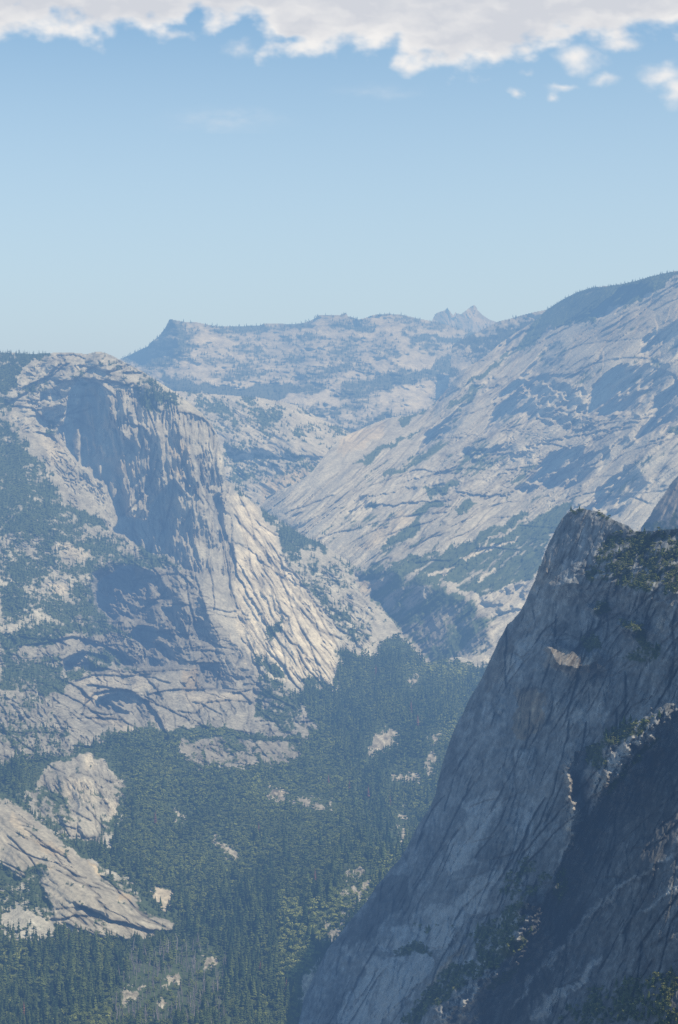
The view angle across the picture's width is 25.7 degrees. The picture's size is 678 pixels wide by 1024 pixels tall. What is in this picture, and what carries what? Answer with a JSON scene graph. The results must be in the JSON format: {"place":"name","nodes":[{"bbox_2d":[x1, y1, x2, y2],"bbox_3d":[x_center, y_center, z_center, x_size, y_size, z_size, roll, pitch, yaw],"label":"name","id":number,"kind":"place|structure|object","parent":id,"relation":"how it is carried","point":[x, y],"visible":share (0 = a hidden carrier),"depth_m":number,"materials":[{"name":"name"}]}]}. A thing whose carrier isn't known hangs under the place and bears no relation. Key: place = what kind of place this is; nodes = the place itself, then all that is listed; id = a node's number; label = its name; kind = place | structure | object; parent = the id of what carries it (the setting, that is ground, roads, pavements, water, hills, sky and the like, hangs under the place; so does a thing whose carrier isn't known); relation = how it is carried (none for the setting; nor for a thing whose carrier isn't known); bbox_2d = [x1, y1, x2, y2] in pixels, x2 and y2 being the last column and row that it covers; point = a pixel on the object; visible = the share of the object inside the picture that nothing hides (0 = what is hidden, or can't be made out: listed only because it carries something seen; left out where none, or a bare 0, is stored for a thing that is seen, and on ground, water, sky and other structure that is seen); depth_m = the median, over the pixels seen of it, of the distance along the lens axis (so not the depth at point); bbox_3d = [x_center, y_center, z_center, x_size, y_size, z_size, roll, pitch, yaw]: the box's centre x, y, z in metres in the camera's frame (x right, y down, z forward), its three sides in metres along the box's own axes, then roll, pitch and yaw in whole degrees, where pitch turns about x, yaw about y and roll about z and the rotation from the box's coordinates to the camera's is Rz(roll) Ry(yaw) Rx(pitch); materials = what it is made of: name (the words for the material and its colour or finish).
{"place":"outdoors","nodes":[
{"label":"outdoors","id":0,"kind":"place"},
{"bbox_2d":[27,752,126,843],"bbox_3d":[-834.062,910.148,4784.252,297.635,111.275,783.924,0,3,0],"label":"granite hump","id":1,"kind":"object","parent":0,"point":[98,775],"visible":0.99,"depth_m":4695.26,"materials":[{"name":"grey stone"}]},
{"bbox_2d":[0,794,173,939],"bbox_3d":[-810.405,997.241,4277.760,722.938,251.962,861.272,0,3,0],"label":"granite ramp","id":2,"kind":"structure","parent":0,"point":[96,896],"depth_m":4109.17,"materials":[{"name":"grey stone"}]},
{"bbox_2d":[0,635,485,1023],"bbox_3d":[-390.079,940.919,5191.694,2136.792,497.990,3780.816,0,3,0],"label":"valley floor","id":3,"kind":"structure","parent":0,"point":[40,923],"depth_m":4580.67,"materials":[{"name":"green plant"}]},
{"bbox_2d":[2,966,6,986],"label":"conifer","id":4,"kind":"object","parent":3,"relation":"on","point":[4,975],"visible":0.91,"depth_m":3637.52,"materials":[{"name":"green plant"}]},
{"bbox_2d":[13,981,17,996],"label":"conifer","id":5,"kind":"object","parent":3,"relation":"on","point":[15,990],"visible":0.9,"depth_m":3573.63,"materials":[{"name":"green plant"}]},
{"bbox_2d":[13,952,19,970],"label":"conifer","id":6,"kind":"object","parent":3,"relation":"on","point":[16,963],"visible":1,"depth_m":3714.45,"materials":[{"name":"green plant"}]},
{"bbox_2d":[20,750,24,766],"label":"conifer","id":7,"kind":"object","parent":3,"relation":"on","point":[22,761],"visible":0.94,"depth_m":4871.99,"materials":[{"name":"green plant"}]},
{"bbox_2d":[21,978,25,996],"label":"conifer","id":8,"kind":"object","parent":3,"relation":"on","point":[23,987],"visible":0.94,"depth_m":3581.62,"materials":[{"name":"green plant"}]},
{"bbox_2d":[26,969,32,985],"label":"conifer","id":9,"kind":"object","parent":3,"relation":"on","point":[29,979],"visible":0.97,"depth_m":3626.52,"materials":[{"name":"green plant"}]},
{"bbox_2d":[27,936,31,950],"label":"conifer","id":10,"kind":"object","parent":3,"relation":"on","point":[29,946],"visible":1,"depth_m":3783.86,"materials":[{"name":"green plant"}]},
{"bbox_2d":[32,938,37,954],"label":"conifer","id":11,"kind":"object","parent":3,"relation":"on","point":[35,949],"visible":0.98,"depth_m":3762.68,"materials":[{"name":"green plant"}]},
{"bbox_2d":[35,958,39,975],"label":"conifer","id":12,"kind":"object","parent":3,"relation":"on","point":[37,969],"visible":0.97,"depth_m":3673.35,"materials":[{"name":"green plant"}]},
{"bbox_2d":[38,969,45,990],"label":"conifer","id":13,"kind":"object","parent":3,"relation":"on","point":[41,982],"visible":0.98,"depth_m":3597.90,"materials":[{"name":"green plant"}]},
{"bbox_2d":[44,948,49,963],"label":"conifer","id":14,"kind":"object","parent":3,"relation":"on","point":[46,957],"visible":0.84,"depth_m":3713.09,"materials":[{"name":"green plant"}]},
{"bbox_2d":[44,1004,50,1022],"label":"conifer","id":15,"kind":"object","parent":3,"relation":"on","point":[46,1013],"visible":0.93,"depth_m":3455.23,"materials":[{"name":"green plant"}]},
{"bbox_2d":[54,928,59,946],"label":"conifer","id":16,"kind":"object","parent":3,"relation":"on","point":[56,942],"visible":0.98,"depth_m":3802.66,"materials":[{"name":"green plant"}]},
{"bbox_2d":[55,978,61,994],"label":"conifer","id":17,"kind":"object","parent":3,"relation":"on","point":[58,989],"visible":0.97,"depth_m":3576.26,"materials":[{"name":"green plant"}]},
{"bbox_2d":[57,967,63,990],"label":"conifer","id":18,"kind":"object","parent":3,"relation":"on","point":[61,979],"visible":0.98,"depth_m":3591.60,"materials":[{"name":"green plant"}]},
{"bbox_2d":[59,953,64,969],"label":"conifer","id":19,"kind":"object","parent":3,"relation":"on","point":[62,961],"visible":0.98,"depth_m":3691.14,"materials":[{"name":"green plant"}]},
{"bbox_2d":[60,989,64,1006],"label":"conifer","id":20,"kind":"object","parent":3,"relation":"on","point":[62,1001],"visible":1,"depth_m":3527.26,"materials":[{"name":"green plant"}]},
{"bbox_2d":[63,923,67,937],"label":"conifer","id":21,"kind":"object","parent":3,"relation":"on","point":[65,932],"visible":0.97,"depth_m":3847.55,"materials":[{"name":"green plant"}]},
{"bbox_2d":[66,982,72,1001],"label":"conifer","id":22,"kind":"object","parent":3,"relation":"on","point":[69,994],"visible":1,"depth_m":3534.64,"materials":[{"name":"green plant"}]},
{"bbox_2d":[67,936,72,953],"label":"conifer","id":23,"kind":"object","parent":3,"relation":"on","point":[69,945],"visible":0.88,"depth_m":3749.21,"materials":[{"name":"green plant"}]},
{"bbox_2d":[68,929,73,951],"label":"conifer","id":24,"kind":"object","parent":3,"relation":"on","point":[71,938],"visible":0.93,"depth_m":3765.15,"materials":[{"name":"green plant"}]},
{"bbox_2d":[70,954,75,975],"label":"conifer","id":25,"kind":"object","parent":3,"relation":"on","point":[72,968],"visible":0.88,"depth_m":3652.14,"materials":[{"name":"green plant"}]},
{"bbox_2d":[70,975,75,996],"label":"conifer","id":26,"kind":"object","parent":3,"relation":"on","point":[71,984],"visible":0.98,"depth_m":3544.43,"materials":[{"name":"green plant"}]},
{"bbox_2d":[73,949,76,965],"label":"conifer","id":27,"kind":"object","parent":3,"relation":"on","point":[74,956],"visible":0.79,"depth_m":3693.39,"materials":[{"name":"green plant"}]},
{"bbox_2d":[73,973,77,998],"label":"conifer","id":28,"kind":"object","parent":3,"relation":"on","point":[75,984],"visible":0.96,"depth_m":3547.71,"materials":[{"name":"green plant"}]},
{"bbox_2d":[72,1002,78,1017],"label":"conifer","id":29,"kind":"object","parent":3,"relation":"on","point":[74,1011],"visible":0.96,"depth_m":3465.09,"materials":[{"name":"green plant"}]},
{"bbox_2d":[78,931,82,950],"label":"conifer","id":30,"kind":"object","parent":3,"relation":"on","point":[80,944],"visible":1,"depth_m":3783.70,"materials":[{"name":"green plant"}]},
{"bbox_2d":[79,995,86,1017],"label":"conifer","id":31,"kind":"object","parent":3,"relation":"on","point":[83,1007],"visible":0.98,"depth_m":3468.77,"materials":[{"name":"green plant"}]},
{"bbox_2d":[81,970,86,995],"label":"conifer","id":32,"kind":"object","parent":3,"relation":"on","point":[84,983],"visible":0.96,"depth_m":3553.67,"materials":[{"name":"green plant"}]},
{"bbox_2d":[85,940,89,955],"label":"conifer","id":33,"kind":"object","parent":3,"relation":"on","point":[87,947],"visible":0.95,"depth_m":3767.28,"materials":[{"name":"green plant"}]},
{"bbox_2d":[95,945,101,964],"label":"conifer","id":34,"kind":"object","parent":3,"relation":"on","point":[98,954],"visible":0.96,"depth_m":3723.81,"materials":[{"name":"green plant"}]},
{"bbox_2d":[97,967,103,986],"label":"conifer","id":35,"kind":"object","parent":3,"relation":"on","point":[99,977],"visible":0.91,"depth_m":3604.00,"materials":[{"name":"green plant"}]},
{"bbox_2d":[98,837,104,853],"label":"conifer","id":36,"kind":"object","parent":3,"relation":"on","point":[102,847],"visible":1,"depth_m":4336.34,"materials":[{"name":"green plant"}]},
{"bbox_2d":[102,962,107,984],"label":"conifer","id":37,"kind":"object","parent":3,"relation":"on","point":[104,976],"visible":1,"depth_m":3627.44,"materials":[{"name":"green plant"}]},
{"bbox_2d":[103,838,107,852],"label":"conifer","id":38,"kind":"object","parent":3,"relation":"on","point":[105,847],"visible":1,"depth_m":4346.82,"materials":[{"name":"green plant"}]},
{"bbox_2d":[106,966,112,984],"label":"conifer","id":39,"kind":"object","parent":3,"relation":"on","point":[110,973],"visible":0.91,"depth_m":3619.23,"materials":[{"name":"green plant"}]},
{"bbox_2d":[107,937,111,952],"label":"conifer","id":40,"kind":"object","parent":3,"relation":"on","point":[109,948],"visible":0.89,"depth_m":3779.06,"materials":[{"name":"green plant"}]},
{"bbox_2d":[114,826,118,841],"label":"conifer","id":41,"kind":"object","parent":3,"relation":"on","point":[116,836],"visible":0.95,"depth_m":4448.55,"materials":[{"name":"green plant"}]},
{"bbox_2d":[135,932,139,947],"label":"conifer","id":42,"kind":"object","parent":3,"relation":"on","point":[137,941],"visible":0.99,"depth_m":3848.29,"materials":[{"name":"green plant"}]},
{"bbox_2d":[137,946,143,962],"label":"conifer","id":43,"kind":"object","parent":3,"relation":"on","point":[140,954],"visible":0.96,"depth_m":3750.68,"materials":[{"name":"green plant"}]},
{"bbox_2d":[152,935,156,951],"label":"conifer","id":44,"kind":"object","parent":3,"relation":"on","point":[154,945],"visible":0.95,"depth_m":3839.32,"materials":[{"name":"green plant"}]},
{"bbox_2d":[161,775,165,789],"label":"conifer","id":45,"kind":"object","parent":3,"relation":"on","point":[163,785],"visible":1,"depth_m":4911.64,"materials":[{"name":"green plant"}]},
{"bbox_2d":[174,1006,179,1023],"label":"conifer","id":46,"kind":"object","parent":3,"relation":"on","point":[177,1017],"visible":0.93,"depth_m":3408.71,"materials":[{"name":"green plant"}]},
{"bbox_2d":[178,890,182,907],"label":"conifer","id":47,"kind":"object","parent":3,"relation":"on","point":[180,901],"visible":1,"depth_m":4183.35,"materials":[{"name":"green plant"}]},
{"bbox_2d":[178,870,183,884],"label":"conifer","id":48,"kind":"object","parent":3,"relation":"on","point":[180,877],"visible":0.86,"depth_m":4308.21,"materials":[{"name":"green plant"}]},
{"bbox_2d":[192,920,199,939],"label":"conifer","id":49,"kind":"object","parent":3,"relation":"on","point":[195,930],"visible":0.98,"depth_m":3992.66,"materials":[{"name":"green plant"}]},
{"bbox_2d":[193,1006,199,1023],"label":"conifer","id":50,"kind":"object","parent":3,"relation":"on","point":[196,1010],"visible":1,"depth_m":3431.02,"materials":[{"name":"green plant"}]},
{"bbox_2d":[199,896,204,917],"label":"conifer","id":51,"kind":"object","parent":3,"relation":"on","point":[201,911],"visible":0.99,"depth_m":4145.55,"materials":[{"name":"green plant"}]},
{"bbox_2d":[200,991,206,1009],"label":"conifer","id":52,"kind":"object","parent":3,"relation":"on","point":[202,1005],"visible":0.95,"depth_m":3521.50,"materials":[{"name":"green plant"}]},
{"bbox_2d":[205,983,209,999],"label":"conifer","id":53,"kind":"object","parent":3,"relation":"on","point":[207,992],"visible":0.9,"depth_m":3589.50,"materials":[{"name":"green plant"}]},
{"bbox_2d":[0,766,419,1023],"bbox_3d":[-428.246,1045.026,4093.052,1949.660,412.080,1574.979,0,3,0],"label":"broadleaf woodland","id":54,"kind":"object","parent":3,"relation":"on","point":[240,819],"visible":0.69,"depth_m":4407.83,"materials":[{"name":"green plant"}]},
{"bbox_2d":[0,756,428,1023],"bbox_3d":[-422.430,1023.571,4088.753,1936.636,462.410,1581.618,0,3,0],"label":"conifer forest","id":55,"kind":"object","parent":3,"relation":"on","point":[37,1018],"visible":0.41,"depth_m":4040.60,"materials":[{"name":"green plant"}]},
{"bbox_2d":[213,992,219,1006],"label":"conifer","id":56,"kind":"object","parent":3,"relation":"on","point":[217,1004],"visible":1,"depth_m":3552.97,"materials":[{"name":"green plant"}]},
{"bbox_2d":[219,888,224,906],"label":"conifer","id":57,"kind":"object","parent":3,"relation":"on","point":[221,898],"visible":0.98,"depth_m":4198.04,"materials":[{"name":"green plant"}]},
{"bbox_2d":[225,976,229,994],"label":"conifer","id":58,"kind":"object","parent":3,"relation":"on","point":[227,988],"visible":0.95,"depth_m":3642.04,"materials":[{"name":"green plant"}]},
{"bbox_2d":[227,960,234,975],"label":"conifer","id":59,"kind":"object","parent":3,"relation":"on","point":[230,970],"visible":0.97,"depth_m":3757.68,"materials":[{"name":"green plant"}]},
{"bbox_2d":[230,950,234,967],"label":"conifer","id":60,"kind":"object","parent":3,"relation":"on","point":[232,959],"visible":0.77,"depth_m":3808.16,"materials":[{"name":"green plant"}]},
{"bbox_2d":[232,861,237,878],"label":"conifer","id":61,"kind":"object","parent":3,"relation":"on","point":[234,873],"visible":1,"depth_m":4359.13,"materials":[{"name":"green plant"}]},
{"bbox_2d":[239,964,244,978],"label":"conifer","id":62,"kind":"object","parent":3,"relation":"on","point":[242,973],"visible":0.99,"depth_m":3736.45,"materials":[{"name":"green plant"}]},
{"bbox_2d":[6,632,485,818],"bbox_3d":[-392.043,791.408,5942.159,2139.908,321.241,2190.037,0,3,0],"label":"broadleaf woodland","id":63,"kind":"object","parent":3,"relation":"on","point":[244,785],"visible":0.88,"depth_m":5232.35,"materials":[{"name":"green plant"}]},
{"bbox_2d":[244,904,248,919],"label":"conifer","id":64,"kind":"object","parent":3,"relation":"on","point":[246,914],"visible":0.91,"depth_m":4090.57,"materials":[{"name":"green plant"}]},
{"bbox_2d":[13,637,489,821],"bbox_3d":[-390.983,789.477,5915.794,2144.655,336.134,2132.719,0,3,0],"label":"conifer forest","id":65,"kind":"object","parent":3,"relation":"on","point":[365,659],"visible":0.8,"depth_m":5733.75,"materials":[{"name":"green plant"}]},
{"bbox_2d":[250,975,256,998],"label":"conifer","id":66,"kind":"object","parent":3,"relation":"on","point":[253,993],"visible":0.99,"depth_m":3648.91,"materials":[{"name":"green plant"}]},
{"bbox_2d":[253,912,260,930],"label":"conifer","id":67,"kind":"object","parent":3,"relation":"on","point":[256,922],"visible":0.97,"depth_m":4008.50,"materials":[{"name":"green plant"}]},
{"bbox_2d":[255,935,259,951],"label":"conifer","id":68,"kind":"object","parent":3,"relation":"on","point":[257,944],"visible":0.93,"depth_m":3896.35,"materials":[{"name":"green plant"}]},
{"bbox_2d":[255,1008,261,1023],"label":"conifer","id":69,"kind":"object","parent":3,"relation":"on","point":[258,1016],"visible":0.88,"depth_m":3509.09,"materials":[{"name":"green plant"}]},
{"bbox_2d":[255,992,261,1010],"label":"conifer","id":70,"kind":"object","parent":3,"relation":"on","point":[257,1001],"visible":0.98,"depth_m":3597.39,"materials":[{"name":"green plant"}]},
{"bbox_2d":[256,919,261,935],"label":"conifer","id":71,"kind":"object","parent":3,"relation":"on","point":[258,929],"visible":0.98,"depth_m":3993.81,"materials":[{"name":"green plant"}]},
{"bbox_2d":[258,905,265,924],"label":"conifer","id":72,"kind":"object","parent":3,"relation":"on","point":[260,913],"visible":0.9,"depth_m":4040.84,"materials":[{"name":"green plant"}]},
{"bbox_2d":[275,988,281,1007],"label":"conifer","id":73,"kind":"object","parent":3,"relation":"on","point":[278,999],"visible":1,"depth_m":3620.47,"materials":[{"name":"green plant"}]},
{"bbox_2d":[283,794,288,810],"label":"conifer","id":74,"kind":"object","parent":3,"relation":"on","point":[286,806],"visible":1,"depth_m":4814.70,"materials":[{"name":"green plant"}]},
{"bbox_2d":[301,903,308,925],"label":"conifer","id":75,"kind":"object","parent":3,"relation":"on","point":[305,917],"visible":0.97,"depth_m":3965.87,"materials":[{"name":"green plant"}]},
{"bbox_2d":[305,923,310,938],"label":"conifer","id":76,"kind":"object","parent":3,"relation":"on","point":[308,934],"visible":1,"depth_m":3901.45,"materials":[{"name":"green plant"}]},
{"bbox_2d":[310,926,315,945],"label":"conifer","id":77,"kind":"object","parent":3,"relation":"on","point":[312,936],"visible":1,"depth_m":3874.11,"materials":[{"name":"green plant"}]},
{"bbox_2d":[324,879,328,893],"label":"conifer","id":78,"kind":"object","parent":3,"relation":"on","point":[326,887],"visible":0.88,"depth_m":4076.42,"materials":[{"name":"green plant"}]},
{"bbox_2d":[326,882,332,900],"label":"conifer","id":79,"kind":"object","parent":3,"relation":"on","point":[329,892],"visible":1,"depth_m":4038.92,"materials":[{"name":"green plant"}]},
{"bbox_2d":[333,869,338,884],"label":"conifer","id":80,"kind":"object","parent":3,"relation":"on","point":[335,878],"visible":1,"depth_m":4124.12,"materials":[{"name":"green plant"}]},
{"bbox_2d":[338,809,343,826],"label":"conifer","id":81,"kind":"object","parent":3,"relation":"on","point":[341,821],"visible":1,"depth_m":4617.23,"materials":[{"name":"green plant"}]},
{"bbox_2d":[338,831,343,845],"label":"conifer","id":82,"kind":"object","parent":3,"relation":"on","point":[340,839],"visible":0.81,"depth_m":4403.75,"materials":[{"name":"green plant"}]},
{"bbox_2d":[378,842,385,863],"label":"conifer","id":83,"kind":"object","parent":3,"relation":"on","point":[383,855],"visible":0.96,"depth_m":4203.75,"materials":[{"name":"green plant"}]},
{"bbox_2d":[0,352,487,764],"bbox_3d":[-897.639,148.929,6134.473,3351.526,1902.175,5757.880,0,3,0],"label":"dome mountain","id":84,"kind":"structure","parent":0,"point":[128,466],"depth_m":7082.72,"materials":[{"name":"grey stone"}]},
{"bbox_2d":[0,349,486,989],"bbox_3d":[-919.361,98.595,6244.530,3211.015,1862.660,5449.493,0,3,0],"label":"slope conifers","id":85,"kind":"object","parent":84,"relation":"on","point":[60,605],"visible":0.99,"depth_m":6699.47,"materials":[{"name":"green plant"}]},
{"bbox_2d":[0,351,487,997],"bbox_3d":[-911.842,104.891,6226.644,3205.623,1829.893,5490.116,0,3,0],"label":"ledge scrub","id":86,"kind":"object","parent":84,"relation":"on","point":[240,747],"visible":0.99,"depth_m":6286.49,"materials":[{"name":"green plant"}]},
{"bbox_2d":[173,391,350,506],"bbox_3d":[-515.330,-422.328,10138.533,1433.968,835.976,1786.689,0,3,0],"label":"dome","id":87,"kind":"structure","parent":0,"point":[314,448],"depth_m":10007.36,"materials":[{"name":"stone"}]},
{"bbox_2d":[183,390,347,503],"bbox_3d":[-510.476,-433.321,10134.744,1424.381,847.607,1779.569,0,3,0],"label":"trees","id":88,"kind":"object","parent":87,"relation":"on","point":[263,436],"visible":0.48,"depth_m":10031.71,"materials":[{"name":"green plant"}]},
{"bbox_2d":[119,314,473,432],"bbox_3d":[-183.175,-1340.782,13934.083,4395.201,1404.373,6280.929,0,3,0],"label":"ridge","id":89,"kind":"structure","parent":0,"point":[417,395],"depth_m":14092.20,"materials":[{"name":"stone"}]},
{"bbox_2d":[122,312,471,432],"bbox_3d":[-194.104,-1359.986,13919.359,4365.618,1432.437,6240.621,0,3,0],"label":"ridge forest","id":90,"kind":"object","parent":89,"relation":"on","point":[306,382],"visible":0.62,"depth_m":13969.56,"materials":[{"name":"green plant"}]},
{"bbox_2d":[0,0,677,99],"bbox_3d":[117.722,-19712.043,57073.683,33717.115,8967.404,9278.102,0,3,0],"label":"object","id":91,"kind":"structure","parent":0,"point":[434,32],"depth_m":56392.34,"materials":[{"name":"white"}]},
{"bbox_2d":[432,305,495,332],"bbox_3d":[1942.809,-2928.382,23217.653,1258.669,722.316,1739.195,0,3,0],"label":"distant peaks","id":92,"kind":"object","parent":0,"point":[473,318],"visible":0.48,"depth_m":23503.81,"materials":[{"name":"grey stone"}]},
{"bbox_2d":[259,271,677,664],"bbox_3d":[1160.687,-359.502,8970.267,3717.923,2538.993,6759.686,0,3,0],"label":"slab mountain","id":93,"kind":"structure","parent":0,"point":[605,441],"depth_m":8843.82,"materials":[{"name":"stone"}]},
{"bbox_2d":[322,269,677,655],"bbox_3d":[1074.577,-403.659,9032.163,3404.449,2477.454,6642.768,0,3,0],"label":"ridge forest","id":94,"kind":"object","parent":93,"relation":"on","point":[504,463],"visible":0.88,"depth_m":8334.60,"materials":[{"name":"green plant"}]},
{"bbox_2d":[299,509,677,1023],"bbox_3d":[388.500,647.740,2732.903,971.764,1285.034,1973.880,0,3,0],"label":"foreground cliff","id":95,"kind":"structure","parent":0,"point":[551,698],"depth_m":2975.26,"materials":[{"name":"stone"}]},
{"bbox_2d":[393,508,677,1023],"bbox_3d":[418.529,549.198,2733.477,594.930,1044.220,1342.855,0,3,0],"label":"cliff scrub","id":96,"kind":"object","parent":95,"relation":"on","point":[639,992],"visible":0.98,"depth_m":2845.39,"materials":[{"name":"green plant"}]},
{"bbox_2d":[448,310,545,386],"bbox_3d":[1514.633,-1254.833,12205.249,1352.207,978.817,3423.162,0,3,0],"label":"shoulder ridge","id":97,"kind":"structure","parent":0,"point":[459,361],"depth_m":13252.45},
{"bbox_2d":[448,315,532,385],"bbox_3d":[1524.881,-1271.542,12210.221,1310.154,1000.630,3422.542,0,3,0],"label":"trees","id":98,"kind":"object","parent":97,"relation":"on","point":[485,342],"visible":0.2,"depth_m":13233.45,"materials":[{"name":"green plant"}]},
{"bbox_2d":[638,477,677,531],"bbox_3d":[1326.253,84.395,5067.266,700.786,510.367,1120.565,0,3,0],"label":"rock spur","id":99,"kind":"structure","parent":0,"point":[664,515],"depth_m":5486.94,"materials":[{"name":"stone"}]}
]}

